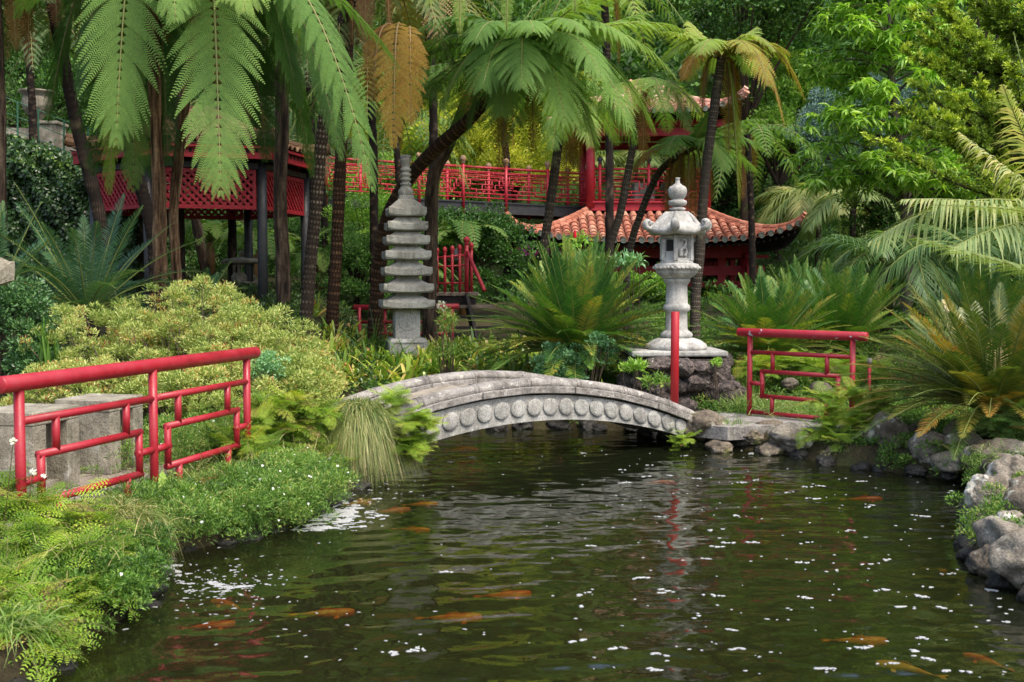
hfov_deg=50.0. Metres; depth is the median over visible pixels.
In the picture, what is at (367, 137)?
bamboo shrub
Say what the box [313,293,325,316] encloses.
strap leaf plant
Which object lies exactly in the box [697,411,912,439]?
path
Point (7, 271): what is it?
stone lantern
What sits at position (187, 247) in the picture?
ground fern
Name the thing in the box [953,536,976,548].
edge stone
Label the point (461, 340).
strap leaf plant
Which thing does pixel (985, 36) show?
broadleaf tree
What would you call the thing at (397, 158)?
tree fern
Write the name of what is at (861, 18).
broadleaf tree
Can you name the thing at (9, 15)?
tree fern
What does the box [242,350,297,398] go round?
nandina shrub
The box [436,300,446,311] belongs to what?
white rose
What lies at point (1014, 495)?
rock
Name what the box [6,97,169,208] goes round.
terrace wall
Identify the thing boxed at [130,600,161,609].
edge stone
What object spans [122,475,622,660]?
splash
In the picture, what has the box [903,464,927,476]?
edge stone
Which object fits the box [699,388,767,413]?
grass tuft
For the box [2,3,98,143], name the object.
tree fern
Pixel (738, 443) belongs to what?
edge stone
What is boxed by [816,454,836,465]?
edge stone
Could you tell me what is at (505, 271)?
tree fern
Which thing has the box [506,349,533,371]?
strap leaf plant
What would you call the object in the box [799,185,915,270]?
palm
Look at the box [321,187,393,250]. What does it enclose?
leafy shrub
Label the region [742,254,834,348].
cycad
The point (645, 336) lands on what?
groundcover
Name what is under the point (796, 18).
broadleaf tree
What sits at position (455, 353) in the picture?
strap leaf plant
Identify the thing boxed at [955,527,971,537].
edge stone
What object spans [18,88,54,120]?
urn
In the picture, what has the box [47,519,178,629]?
daisy groundcover
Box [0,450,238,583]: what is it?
path
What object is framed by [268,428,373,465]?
grass
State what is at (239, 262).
stone lantern
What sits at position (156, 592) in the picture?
edge stone
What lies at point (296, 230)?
leafy shrub
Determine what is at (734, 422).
grass tuft
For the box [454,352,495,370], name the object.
strap leaf plant
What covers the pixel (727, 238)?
pavilion
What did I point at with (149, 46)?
tree fern
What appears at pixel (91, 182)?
tree fern
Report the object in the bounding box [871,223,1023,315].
palm
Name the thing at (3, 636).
groundcover
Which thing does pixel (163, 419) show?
groundcover
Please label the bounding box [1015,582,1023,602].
edge stone
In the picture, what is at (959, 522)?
edge stone
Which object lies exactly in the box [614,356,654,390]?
leafy weed
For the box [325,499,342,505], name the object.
edge stone
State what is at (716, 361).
leafy weed
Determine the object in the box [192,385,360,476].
lacy fern
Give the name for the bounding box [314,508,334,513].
edge stone
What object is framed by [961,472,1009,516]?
rock
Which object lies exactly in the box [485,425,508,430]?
edge stone
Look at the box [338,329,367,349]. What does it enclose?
strap leaf plant
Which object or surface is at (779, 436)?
rock
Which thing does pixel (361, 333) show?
strap leaf plant
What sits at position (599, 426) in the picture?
edge stone
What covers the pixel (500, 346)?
strap leaf plant
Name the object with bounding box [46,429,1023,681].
water
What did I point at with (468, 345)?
strap leaf plant
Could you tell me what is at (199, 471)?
grass
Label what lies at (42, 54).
tree fern
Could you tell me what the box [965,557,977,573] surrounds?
edge stone
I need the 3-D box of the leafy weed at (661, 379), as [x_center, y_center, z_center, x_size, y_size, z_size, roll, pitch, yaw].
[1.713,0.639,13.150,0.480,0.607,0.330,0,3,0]
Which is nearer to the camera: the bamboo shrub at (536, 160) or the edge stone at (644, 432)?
the edge stone at (644, 432)
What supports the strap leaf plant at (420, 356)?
on the ground at (852, 454)
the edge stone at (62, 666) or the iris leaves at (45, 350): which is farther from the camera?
the iris leaves at (45, 350)
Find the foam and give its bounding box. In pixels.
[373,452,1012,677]
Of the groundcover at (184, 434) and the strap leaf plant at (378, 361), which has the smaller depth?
the groundcover at (184, 434)
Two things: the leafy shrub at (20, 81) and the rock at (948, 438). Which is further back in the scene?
the leafy shrub at (20, 81)
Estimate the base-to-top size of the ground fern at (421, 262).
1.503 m
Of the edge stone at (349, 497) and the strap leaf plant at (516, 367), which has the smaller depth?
the edge stone at (349, 497)
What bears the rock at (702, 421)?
on the ground at (852, 454)
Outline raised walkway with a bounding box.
[326,153,585,287]
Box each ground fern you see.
[167,235,193,251]
[168,220,256,274]
[209,227,300,278]
[268,246,364,294]
[319,221,369,276]
[363,260,457,284]
[418,210,478,248]
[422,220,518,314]
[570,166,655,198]
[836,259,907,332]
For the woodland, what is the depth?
44.44 m
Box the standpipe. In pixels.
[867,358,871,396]
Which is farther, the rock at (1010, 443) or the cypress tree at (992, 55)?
the cypress tree at (992, 55)
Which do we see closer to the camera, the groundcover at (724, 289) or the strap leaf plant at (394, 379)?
the strap leaf plant at (394, 379)
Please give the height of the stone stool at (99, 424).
0.598 m
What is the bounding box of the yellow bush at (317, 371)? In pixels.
[0,273,350,436]
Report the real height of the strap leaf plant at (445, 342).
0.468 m
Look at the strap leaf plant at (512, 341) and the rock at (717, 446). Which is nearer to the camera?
the rock at (717, 446)
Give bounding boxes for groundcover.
[0,499,163,645]
[0,526,34,591]
[5,269,440,404]
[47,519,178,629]
[60,112,1022,309]
[79,398,333,476]
[79,434,361,545]
[143,413,193,459]
[158,406,312,476]
[362,336,633,423]
[615,288,955,381]
[690,349,955,413]
[800,397,1023,484]
[944,455,1023,543]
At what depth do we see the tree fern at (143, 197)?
17.83 m
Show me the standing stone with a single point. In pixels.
(946, 429)
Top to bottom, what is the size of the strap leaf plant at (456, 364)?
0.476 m
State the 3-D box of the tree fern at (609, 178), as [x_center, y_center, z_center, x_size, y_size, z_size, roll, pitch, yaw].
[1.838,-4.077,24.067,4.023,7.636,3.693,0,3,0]
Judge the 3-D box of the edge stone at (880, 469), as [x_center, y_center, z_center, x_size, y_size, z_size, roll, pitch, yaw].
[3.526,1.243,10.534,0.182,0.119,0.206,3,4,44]
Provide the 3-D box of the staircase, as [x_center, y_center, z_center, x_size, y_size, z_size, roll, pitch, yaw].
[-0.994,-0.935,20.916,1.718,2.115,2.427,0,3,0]
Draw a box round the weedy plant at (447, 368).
[430,306,462,373]
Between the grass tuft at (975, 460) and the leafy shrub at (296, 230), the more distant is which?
the leafy shrub at (296, 230)
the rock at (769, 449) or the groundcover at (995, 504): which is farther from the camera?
the rock at (769, 449)
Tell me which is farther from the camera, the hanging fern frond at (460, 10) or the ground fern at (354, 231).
the ground fern at (354, 231)
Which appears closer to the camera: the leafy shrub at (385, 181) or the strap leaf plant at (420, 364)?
the strap leaf plant at (420, 364)
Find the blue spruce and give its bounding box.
[785,72,940,238]
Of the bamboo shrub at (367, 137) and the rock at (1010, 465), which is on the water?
the rock at (1010, 465)
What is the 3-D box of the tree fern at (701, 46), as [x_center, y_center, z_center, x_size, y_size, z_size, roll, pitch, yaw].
[3.544,-2.506,18.019,2.453,5.744,2.259,0,3,0]
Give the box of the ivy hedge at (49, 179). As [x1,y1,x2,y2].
[6,129,168,298]
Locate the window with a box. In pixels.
[666,240,673,250]
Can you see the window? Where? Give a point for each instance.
(669, 243)
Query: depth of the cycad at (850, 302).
15.94 m
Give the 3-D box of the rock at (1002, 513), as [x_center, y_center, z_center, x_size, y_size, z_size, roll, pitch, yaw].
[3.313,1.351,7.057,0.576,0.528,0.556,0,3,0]
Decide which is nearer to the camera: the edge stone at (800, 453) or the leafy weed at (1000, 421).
the leafy weed at (1000, 421)
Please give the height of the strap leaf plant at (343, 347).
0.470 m
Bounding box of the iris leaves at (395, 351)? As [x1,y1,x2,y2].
[373,333,428,364]
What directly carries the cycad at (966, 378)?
on the ground at (852, 454)
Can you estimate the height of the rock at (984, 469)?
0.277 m
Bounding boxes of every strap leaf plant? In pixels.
[304,332,338,351]
[307,331,359,361]
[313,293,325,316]
[318,335,346,352]
[321,316,351,339]
[323,330,339,350]
[328,336,371,359]
[335,362,366,385]
[337,347,363,375]
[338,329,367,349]
[339,320,360,335]
[341,345,366,366]
[341,362,371,385]
[347,326,364,339]
[354,340,377,360]
[354,358,408,386]
[357,345,382,368]
[359,345,390,358]
[366,360,387,372]
[368,347,415,366]
[378,350,405,369]
[378,353,424,378]
[381,372,409,382]
[398,352,437,377]
[401,353,431,373]
[406,343,439,360]
[410,350,430,366]
[413,346,470,374]
[423,343,461,365]
[426,356,462,373]
[428,332,465,349]
[429,334,453,350]
[433,333,468,349]
[436,341,470,360]
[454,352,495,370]
[457,339,496,354]
[459,350,492,370]
[461,346,481,362]
[462,327,484,342]
[464,336,479,350]
[472,332,503,353]
[486,346,521,363]
[489,333,517,357]
[495,361,526,370]
[503,333,523,352]
[504,361,530,372]
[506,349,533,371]
[517,353,534,368]
[518,352,540,371]
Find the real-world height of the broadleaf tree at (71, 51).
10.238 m
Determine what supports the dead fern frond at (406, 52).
attached to the tree fern at (311, 247)
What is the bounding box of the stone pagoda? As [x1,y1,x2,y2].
[378,155,434,357]
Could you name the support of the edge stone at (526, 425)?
on the ground at (852, 454)
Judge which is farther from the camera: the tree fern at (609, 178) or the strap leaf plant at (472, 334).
the tree fern at (609, 178)
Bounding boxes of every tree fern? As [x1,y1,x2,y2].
[0,0,134,257]
[2,0,191,310]
[2,1,212,310]
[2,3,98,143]
[4,17,192,132]
[13,0,301,341]
[26,0,400,345]
[125,7,304,292]
[179,0,415,314]
[180,10,305,281]
[183,177,243,283]
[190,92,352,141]
[212,27,402,293]
[243,0,511,335]
[289,54,467,281]
[289,134,396,278]
[300,0,497,335]
[307,0,504,335]
[327,100,475,198]
[367,0,689,342]
[378,58,556,341]
[442,90,541,296]
[504,80,623,278]
[525,0,685,292]
[594,77,703,294]
[621,111,770,336]
[654,21,805,337]
[666,122,825,287]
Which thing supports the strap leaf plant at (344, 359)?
on the ground at (852, 454)
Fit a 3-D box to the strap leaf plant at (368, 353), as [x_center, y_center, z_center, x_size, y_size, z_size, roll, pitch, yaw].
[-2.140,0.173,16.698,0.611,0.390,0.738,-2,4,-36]
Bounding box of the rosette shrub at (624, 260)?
[603,247,649,346]
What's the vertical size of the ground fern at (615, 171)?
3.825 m
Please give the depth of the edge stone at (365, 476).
10.02 m
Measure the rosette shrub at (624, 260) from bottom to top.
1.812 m
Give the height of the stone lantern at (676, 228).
2.186 m
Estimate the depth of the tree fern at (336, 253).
17.94 m
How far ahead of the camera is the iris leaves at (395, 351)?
16.18 m
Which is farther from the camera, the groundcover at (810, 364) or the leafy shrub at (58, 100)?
the leafy shrub at (58, 100)
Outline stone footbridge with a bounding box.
[340,370,693,469]
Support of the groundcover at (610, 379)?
on the ground at (852, 454)
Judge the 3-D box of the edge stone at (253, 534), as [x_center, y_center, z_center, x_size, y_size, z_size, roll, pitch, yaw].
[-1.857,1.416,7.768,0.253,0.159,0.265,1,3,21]
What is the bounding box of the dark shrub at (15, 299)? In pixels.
[0,274,95,405]
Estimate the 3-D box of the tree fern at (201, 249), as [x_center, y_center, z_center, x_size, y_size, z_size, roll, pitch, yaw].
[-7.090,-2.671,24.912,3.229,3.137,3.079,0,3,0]
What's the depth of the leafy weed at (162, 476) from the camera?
7.63 m
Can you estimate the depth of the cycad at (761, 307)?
15.03 m
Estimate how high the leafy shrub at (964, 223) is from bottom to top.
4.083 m
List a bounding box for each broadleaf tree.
[3,0,89,87]
[133,0,406,246]
[357,0,588,223]
[621,0,880,220]
[778,0,1021,318]
[917,0,1020,222]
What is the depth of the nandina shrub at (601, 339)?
13.77 m
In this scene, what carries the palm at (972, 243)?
on the ground at (852, 454)
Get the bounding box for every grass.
[0,480,193,573]
[0,506,150,593]
[96,442,244,495]
[125,434,289,487]
[171,426,330,475]
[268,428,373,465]
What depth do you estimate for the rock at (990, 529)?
6.82 m
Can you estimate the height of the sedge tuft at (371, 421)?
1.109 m
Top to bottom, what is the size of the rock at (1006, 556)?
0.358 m
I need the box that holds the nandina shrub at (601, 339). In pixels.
[528,330,619,381]
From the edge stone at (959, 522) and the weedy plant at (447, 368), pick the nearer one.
the edge stone at (959, 522)
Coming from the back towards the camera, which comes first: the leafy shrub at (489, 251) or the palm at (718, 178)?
the palm at (718, 178)
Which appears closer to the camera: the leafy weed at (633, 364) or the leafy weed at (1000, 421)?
the leafy weed at (1000, 421)
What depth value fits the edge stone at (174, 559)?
7.06 m
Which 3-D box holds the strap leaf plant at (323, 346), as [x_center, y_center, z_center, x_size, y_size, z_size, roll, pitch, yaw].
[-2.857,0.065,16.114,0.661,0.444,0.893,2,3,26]
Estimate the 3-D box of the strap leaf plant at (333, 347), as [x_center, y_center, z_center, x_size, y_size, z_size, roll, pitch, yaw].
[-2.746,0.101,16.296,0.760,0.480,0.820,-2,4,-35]
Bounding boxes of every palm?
[572,150,683,200]
[638,151,726,188]
[743,182,888,273]
[785,230,967,336]
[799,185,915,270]
[864,32,1023,275]
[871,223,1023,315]
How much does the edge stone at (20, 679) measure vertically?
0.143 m
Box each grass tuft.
[0,590,92,680]
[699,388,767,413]
[718,388,832,418]
[718,414,750,437]
[731,359,768,399]
[769,386,861,415]
[839,401,975,434]
[875,434,911,447]
[930,433,1023,475]
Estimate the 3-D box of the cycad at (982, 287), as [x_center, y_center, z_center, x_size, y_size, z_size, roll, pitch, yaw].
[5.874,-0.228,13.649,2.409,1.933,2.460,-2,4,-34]
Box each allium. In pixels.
[0,437,17,544]
[26,468,46,513]
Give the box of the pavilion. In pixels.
[504,79,808,296]
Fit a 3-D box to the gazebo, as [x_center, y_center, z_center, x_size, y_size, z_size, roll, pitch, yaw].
[-5.885,-2.238,20.910,4.677,4.438,4.782,0,3,0]
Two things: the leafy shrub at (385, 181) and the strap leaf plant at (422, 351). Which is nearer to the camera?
the strap leaf plant at (422, 351)
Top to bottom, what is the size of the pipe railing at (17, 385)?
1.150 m
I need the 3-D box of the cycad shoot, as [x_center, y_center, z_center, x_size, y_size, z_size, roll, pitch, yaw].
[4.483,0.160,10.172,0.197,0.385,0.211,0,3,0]
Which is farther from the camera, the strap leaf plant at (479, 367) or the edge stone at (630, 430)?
the strap leaf plant at (479, 367)
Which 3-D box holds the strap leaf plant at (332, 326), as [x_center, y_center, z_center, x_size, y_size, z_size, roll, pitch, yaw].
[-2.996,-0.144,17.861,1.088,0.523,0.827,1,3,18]
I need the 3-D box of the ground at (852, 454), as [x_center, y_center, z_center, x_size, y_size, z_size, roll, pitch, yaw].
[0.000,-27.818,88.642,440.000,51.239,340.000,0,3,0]
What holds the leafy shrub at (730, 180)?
on the ground at (852, 454)
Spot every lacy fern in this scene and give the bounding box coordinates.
[0,462,158,644]
[0,593,103,681]
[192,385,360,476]
[368,383,448,464]
[666,428,698,449]
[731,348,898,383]
[790,376,900,451]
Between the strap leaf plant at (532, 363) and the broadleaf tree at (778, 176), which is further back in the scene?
the broadleaf tree at (778, 176)
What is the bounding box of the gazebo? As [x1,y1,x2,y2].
[63,105,330,307]
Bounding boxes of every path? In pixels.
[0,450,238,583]
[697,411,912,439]
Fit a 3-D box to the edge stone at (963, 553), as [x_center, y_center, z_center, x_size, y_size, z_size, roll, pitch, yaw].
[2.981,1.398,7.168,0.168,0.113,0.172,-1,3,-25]
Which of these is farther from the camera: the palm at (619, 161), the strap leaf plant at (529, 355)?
the palm at (619, 161)
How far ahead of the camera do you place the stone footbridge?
11.20 m
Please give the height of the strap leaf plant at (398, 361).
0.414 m
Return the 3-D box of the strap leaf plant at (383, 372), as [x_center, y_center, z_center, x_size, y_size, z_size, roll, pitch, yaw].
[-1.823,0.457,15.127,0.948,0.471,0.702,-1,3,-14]
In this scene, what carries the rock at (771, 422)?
on the ground at (852, 454)
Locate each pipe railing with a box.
[0,347,260,535]
[353,304,458,339]
[736,328,868,420]
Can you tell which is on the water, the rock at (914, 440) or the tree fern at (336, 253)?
the rock at (914, 440)
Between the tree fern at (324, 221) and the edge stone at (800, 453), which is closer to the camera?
the edge stone at (800, 453)
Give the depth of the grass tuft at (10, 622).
4.98 m
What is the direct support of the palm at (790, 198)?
on the ground at (852, 454)
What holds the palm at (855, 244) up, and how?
on the ground at (852, 454)
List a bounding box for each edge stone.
[7,677,37,681]
[50,655,77,670]
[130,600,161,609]
[142,579,167,595]
[156,556,176,566]
[160,568,174,574]
[180,546,197,551]
[215,537,238,544]
[237,530,263,540]
[270,526,287,532]
[292,514,308,523]
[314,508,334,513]
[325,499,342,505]
[330,493,353,499]
[348,478,372,489]
[361,474,375,479]
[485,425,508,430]
[512,421,533,428]
[546,420,570,429]
[578,420,596,429]
[592,423,607,430]
[623,427,635,432]
[636,429,656,435]
[656,433,670,439]
[729,440,748,447]
[789,448,807,458]
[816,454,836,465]
[850,461,870,469]
[871,464,885,472]
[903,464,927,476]
[940,472,958,480]
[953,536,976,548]
[955,502,961,515]
[955,514,977,527]
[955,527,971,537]
[955,546,975,560]
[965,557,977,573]
[985,570,1015,588]
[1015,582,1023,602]
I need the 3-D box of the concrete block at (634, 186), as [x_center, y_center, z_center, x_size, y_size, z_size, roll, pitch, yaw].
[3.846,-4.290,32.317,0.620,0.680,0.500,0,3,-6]
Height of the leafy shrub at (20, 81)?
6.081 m
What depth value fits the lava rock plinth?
13.44 m
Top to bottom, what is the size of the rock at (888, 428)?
0.548 m
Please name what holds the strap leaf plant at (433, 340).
on the ground at (852, 454)
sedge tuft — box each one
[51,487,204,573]
[300,394,426,488]
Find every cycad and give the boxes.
[0,184,217,361]
[0,200,91,375]
[156,259,247,339]
[453,231,694,387]
[690,265,852,380]
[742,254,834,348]
[779,252,927,357]
[837,272,1023,460]
[876,245,1023,351]
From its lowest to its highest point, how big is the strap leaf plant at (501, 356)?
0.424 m
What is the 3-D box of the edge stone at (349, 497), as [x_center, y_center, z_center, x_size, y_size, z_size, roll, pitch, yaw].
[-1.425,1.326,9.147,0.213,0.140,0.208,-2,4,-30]
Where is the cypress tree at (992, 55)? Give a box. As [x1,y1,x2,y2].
[860,0,1023,270]
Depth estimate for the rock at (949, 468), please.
9.89 m
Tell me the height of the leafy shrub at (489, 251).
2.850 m
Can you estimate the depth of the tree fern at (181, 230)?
19.86 m
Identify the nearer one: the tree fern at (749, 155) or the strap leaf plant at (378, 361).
the strap leaf plant at (378, 361)
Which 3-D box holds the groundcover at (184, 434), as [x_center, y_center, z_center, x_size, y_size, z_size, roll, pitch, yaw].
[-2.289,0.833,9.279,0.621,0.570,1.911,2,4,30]
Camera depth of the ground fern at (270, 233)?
24.61 m
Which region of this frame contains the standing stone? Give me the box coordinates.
[943,419,961,435]
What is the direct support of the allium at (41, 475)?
on the ground at (852, 454)
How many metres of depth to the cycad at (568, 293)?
14.22 m
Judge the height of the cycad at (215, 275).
1.395 m
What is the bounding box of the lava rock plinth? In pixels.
[616,347,746,411]
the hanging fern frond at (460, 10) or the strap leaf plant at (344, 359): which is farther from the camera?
the strap leaf plant at (344, 359)
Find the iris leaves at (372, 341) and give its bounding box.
[337,308,393,352]
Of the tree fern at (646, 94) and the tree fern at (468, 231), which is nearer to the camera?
the tree fern at (646, 94)
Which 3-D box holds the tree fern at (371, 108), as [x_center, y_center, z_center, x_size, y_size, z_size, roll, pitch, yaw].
[-2.740,-2.847,22.166,3.638,5.454,4.224,0,3,0]
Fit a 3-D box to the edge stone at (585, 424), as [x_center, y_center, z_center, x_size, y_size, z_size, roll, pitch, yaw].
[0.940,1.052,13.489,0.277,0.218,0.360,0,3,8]
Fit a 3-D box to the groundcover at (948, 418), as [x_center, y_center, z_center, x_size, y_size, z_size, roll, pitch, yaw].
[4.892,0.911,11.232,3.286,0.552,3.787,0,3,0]
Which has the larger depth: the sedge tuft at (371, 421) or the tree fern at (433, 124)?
the tree fern at (433, 124)
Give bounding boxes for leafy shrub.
[3,18,124,131]
[7,54,202,135]
[86,131,206,262]
[168,184,348,277]
[315,220,393,316]
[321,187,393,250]
[328,149,493,230]
[418,201,539,309]
[503,240,570,277]
[613,270,665,306]
[631,85,859,230]
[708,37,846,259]
[722,211,836,259]
[819,136,982,297]
[867,160,1023,313]
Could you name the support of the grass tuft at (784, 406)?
on the ground at (852, 454)
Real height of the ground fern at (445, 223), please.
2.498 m
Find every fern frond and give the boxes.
[360,22,429,147]
[425,0,578,36]
[907,204,1023,276]
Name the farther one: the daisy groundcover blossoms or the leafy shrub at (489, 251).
the leafy shrub at (489, 251)
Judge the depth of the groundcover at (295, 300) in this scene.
18.17 m
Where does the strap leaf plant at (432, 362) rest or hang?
on the ground at (852, 454)
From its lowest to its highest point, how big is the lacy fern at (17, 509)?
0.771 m
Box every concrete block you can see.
[631,183,654,200]
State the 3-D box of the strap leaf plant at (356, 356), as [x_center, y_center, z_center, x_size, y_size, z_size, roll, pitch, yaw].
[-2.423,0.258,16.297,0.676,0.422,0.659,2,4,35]
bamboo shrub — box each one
[328,46,525,177]
[390,50,617,267]
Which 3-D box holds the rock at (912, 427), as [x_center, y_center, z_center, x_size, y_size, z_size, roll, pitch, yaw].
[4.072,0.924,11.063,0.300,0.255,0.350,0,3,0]
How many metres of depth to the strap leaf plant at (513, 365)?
14.87 m
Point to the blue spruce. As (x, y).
(810, 108)
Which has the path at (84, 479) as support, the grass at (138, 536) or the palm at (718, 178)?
the grass at (138, 536)
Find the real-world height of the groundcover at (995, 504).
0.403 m
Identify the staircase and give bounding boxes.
[418,236,503,340]
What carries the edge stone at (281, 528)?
on the ground at (852, 454)
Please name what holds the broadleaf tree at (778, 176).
on the ground at (852, 454)
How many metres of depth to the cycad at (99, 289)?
12.90 m
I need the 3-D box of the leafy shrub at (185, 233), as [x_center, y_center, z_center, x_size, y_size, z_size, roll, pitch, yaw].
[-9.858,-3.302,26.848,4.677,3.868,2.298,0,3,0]
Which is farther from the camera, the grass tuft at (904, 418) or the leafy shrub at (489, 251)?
the leafy shrub at (489, 251)
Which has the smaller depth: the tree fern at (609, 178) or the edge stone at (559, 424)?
the edge stone at (559, 424)
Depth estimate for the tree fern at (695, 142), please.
19.52 m
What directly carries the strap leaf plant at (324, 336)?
on the ground at (852, 454)
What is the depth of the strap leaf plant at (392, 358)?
16.12 m
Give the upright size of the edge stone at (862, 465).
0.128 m
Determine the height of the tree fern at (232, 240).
6.173 m
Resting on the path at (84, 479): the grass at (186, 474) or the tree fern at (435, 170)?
the grass at (186, 474)
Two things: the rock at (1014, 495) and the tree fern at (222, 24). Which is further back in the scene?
the tree fern at (222, 24)
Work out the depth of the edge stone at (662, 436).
12.61 m
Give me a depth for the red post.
12.59 m
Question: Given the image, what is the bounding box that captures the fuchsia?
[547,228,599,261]
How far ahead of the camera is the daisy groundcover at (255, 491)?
7.80 m
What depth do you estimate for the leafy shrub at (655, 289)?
27.18 m
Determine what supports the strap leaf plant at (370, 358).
on the ground at (852, 454)
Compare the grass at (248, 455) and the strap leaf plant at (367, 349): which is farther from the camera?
the strap leaf plant at (367, 349)
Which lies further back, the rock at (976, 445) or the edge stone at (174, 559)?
the rock at (976, 445)
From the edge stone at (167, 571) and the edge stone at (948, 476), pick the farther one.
the edge stone at (948, 476)
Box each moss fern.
[931,441,997,466]
[954,513,982,537]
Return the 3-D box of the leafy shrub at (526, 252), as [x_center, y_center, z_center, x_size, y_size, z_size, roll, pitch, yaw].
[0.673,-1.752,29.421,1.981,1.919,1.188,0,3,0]
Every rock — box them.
[684,409,727,441]
[705,439,732,453]
[742,430,763,444]
[755,419,782,427]
[758,442,784,455]
[767,422,813,452]
[781,377,798,389]
[809,381,834,394]
[820,446,832,454]
[862,411,908,446]
[907,431,944,462]
[908,421,933,433]
[930,451,964,472]
[943,429,982,448]
[957,439,992,474]
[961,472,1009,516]
[968,544,990,577]
[972,515,1023,547]
[979,438,1023,455]
[979,452,1004,473]
[985,453,1023,477]
[988,529,1023,589]
[996,510,1023,519]
[1000,483,1023,513]
[1008,475,1023,488]
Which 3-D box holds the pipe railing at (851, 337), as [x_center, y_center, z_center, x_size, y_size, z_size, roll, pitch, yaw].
[3.216,0.449,12.302,1.592,1.150,0.100,3,4,44]
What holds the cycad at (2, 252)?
on the ground at (852, 454)
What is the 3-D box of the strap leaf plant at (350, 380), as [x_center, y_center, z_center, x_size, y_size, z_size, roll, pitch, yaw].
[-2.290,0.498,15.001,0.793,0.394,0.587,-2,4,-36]
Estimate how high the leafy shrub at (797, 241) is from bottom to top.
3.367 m
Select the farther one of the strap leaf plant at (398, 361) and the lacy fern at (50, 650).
the strap leaf plant at (398, 361)
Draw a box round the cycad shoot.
[985,341,1007,378]
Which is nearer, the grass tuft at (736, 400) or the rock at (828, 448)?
the rock at (828, 448)
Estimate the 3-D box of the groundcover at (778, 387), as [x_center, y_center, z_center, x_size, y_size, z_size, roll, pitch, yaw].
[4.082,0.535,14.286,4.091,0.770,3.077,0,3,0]
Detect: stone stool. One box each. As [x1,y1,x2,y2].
[0,403,79,494]
[55,393,143,474]
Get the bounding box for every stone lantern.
[0,257,14,284]
[220,251,257,294]
[642,178,711,350]
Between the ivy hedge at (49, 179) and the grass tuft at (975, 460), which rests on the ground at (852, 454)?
the ivy hedge at (49, 179)
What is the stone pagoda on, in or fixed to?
on the ground at (852, 454)
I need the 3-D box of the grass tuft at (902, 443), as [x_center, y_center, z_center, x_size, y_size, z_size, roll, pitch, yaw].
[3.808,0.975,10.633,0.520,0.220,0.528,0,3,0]
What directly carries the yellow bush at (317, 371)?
on the ground at (852, 454)
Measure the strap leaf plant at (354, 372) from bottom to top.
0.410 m
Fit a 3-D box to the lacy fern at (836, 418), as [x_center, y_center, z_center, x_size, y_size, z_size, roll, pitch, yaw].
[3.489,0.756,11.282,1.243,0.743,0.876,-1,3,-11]
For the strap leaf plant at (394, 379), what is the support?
on the ground at (852, 454)
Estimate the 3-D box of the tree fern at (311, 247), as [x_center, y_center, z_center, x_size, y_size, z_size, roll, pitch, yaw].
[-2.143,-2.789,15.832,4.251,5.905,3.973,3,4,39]
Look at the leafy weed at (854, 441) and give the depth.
10.91 m
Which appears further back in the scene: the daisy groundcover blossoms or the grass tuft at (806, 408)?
the grass tuft at (806, 408)
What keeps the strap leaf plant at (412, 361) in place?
on the ground at (852, 454)
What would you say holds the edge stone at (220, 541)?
on the ground at (852, 454)
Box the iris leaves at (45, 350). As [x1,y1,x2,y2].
[29,309,61,363]
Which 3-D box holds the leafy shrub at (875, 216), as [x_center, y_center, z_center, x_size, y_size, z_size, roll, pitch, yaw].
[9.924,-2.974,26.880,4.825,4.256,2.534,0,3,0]
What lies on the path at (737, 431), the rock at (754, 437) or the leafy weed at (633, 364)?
the rock at (754, 437)
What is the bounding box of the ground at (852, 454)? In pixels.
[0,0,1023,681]
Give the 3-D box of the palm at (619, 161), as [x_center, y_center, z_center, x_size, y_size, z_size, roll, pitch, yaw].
[3.769,-4.452,37.715,4.196,4.049,4.576,2,4,33]
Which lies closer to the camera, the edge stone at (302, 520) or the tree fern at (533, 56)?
the edge stone at (302, 520)
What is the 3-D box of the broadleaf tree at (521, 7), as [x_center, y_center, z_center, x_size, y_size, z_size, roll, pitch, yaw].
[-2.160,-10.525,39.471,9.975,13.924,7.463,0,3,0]
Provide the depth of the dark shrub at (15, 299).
11.52 m
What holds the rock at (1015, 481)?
on the ground at (852, 454)
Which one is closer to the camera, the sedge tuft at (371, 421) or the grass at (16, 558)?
the grass at (16, 558)
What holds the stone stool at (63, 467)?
on the path at (84, 479)
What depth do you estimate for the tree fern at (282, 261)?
17.63 m
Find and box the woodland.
[166,0,1023,131]
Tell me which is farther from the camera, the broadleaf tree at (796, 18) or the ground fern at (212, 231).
the broadleaf tree at (796, 18)
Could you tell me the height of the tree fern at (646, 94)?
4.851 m
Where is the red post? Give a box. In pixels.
[670,312,678,403]
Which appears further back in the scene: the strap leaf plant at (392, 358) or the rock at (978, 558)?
the strap leaf plant at (392, 358)
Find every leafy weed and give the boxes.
[139,470,241,524]
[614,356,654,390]
[635,369,670,397]
[709,356,722,407]
[820,436,867,455]
[950,394,1023,440]
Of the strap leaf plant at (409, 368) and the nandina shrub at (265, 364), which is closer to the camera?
the nandina shrub at (265, 364)
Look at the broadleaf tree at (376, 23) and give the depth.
35.45 m
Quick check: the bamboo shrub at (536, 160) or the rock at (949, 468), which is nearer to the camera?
the rock at (949, 468)
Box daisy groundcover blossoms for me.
[114,447,358,528]

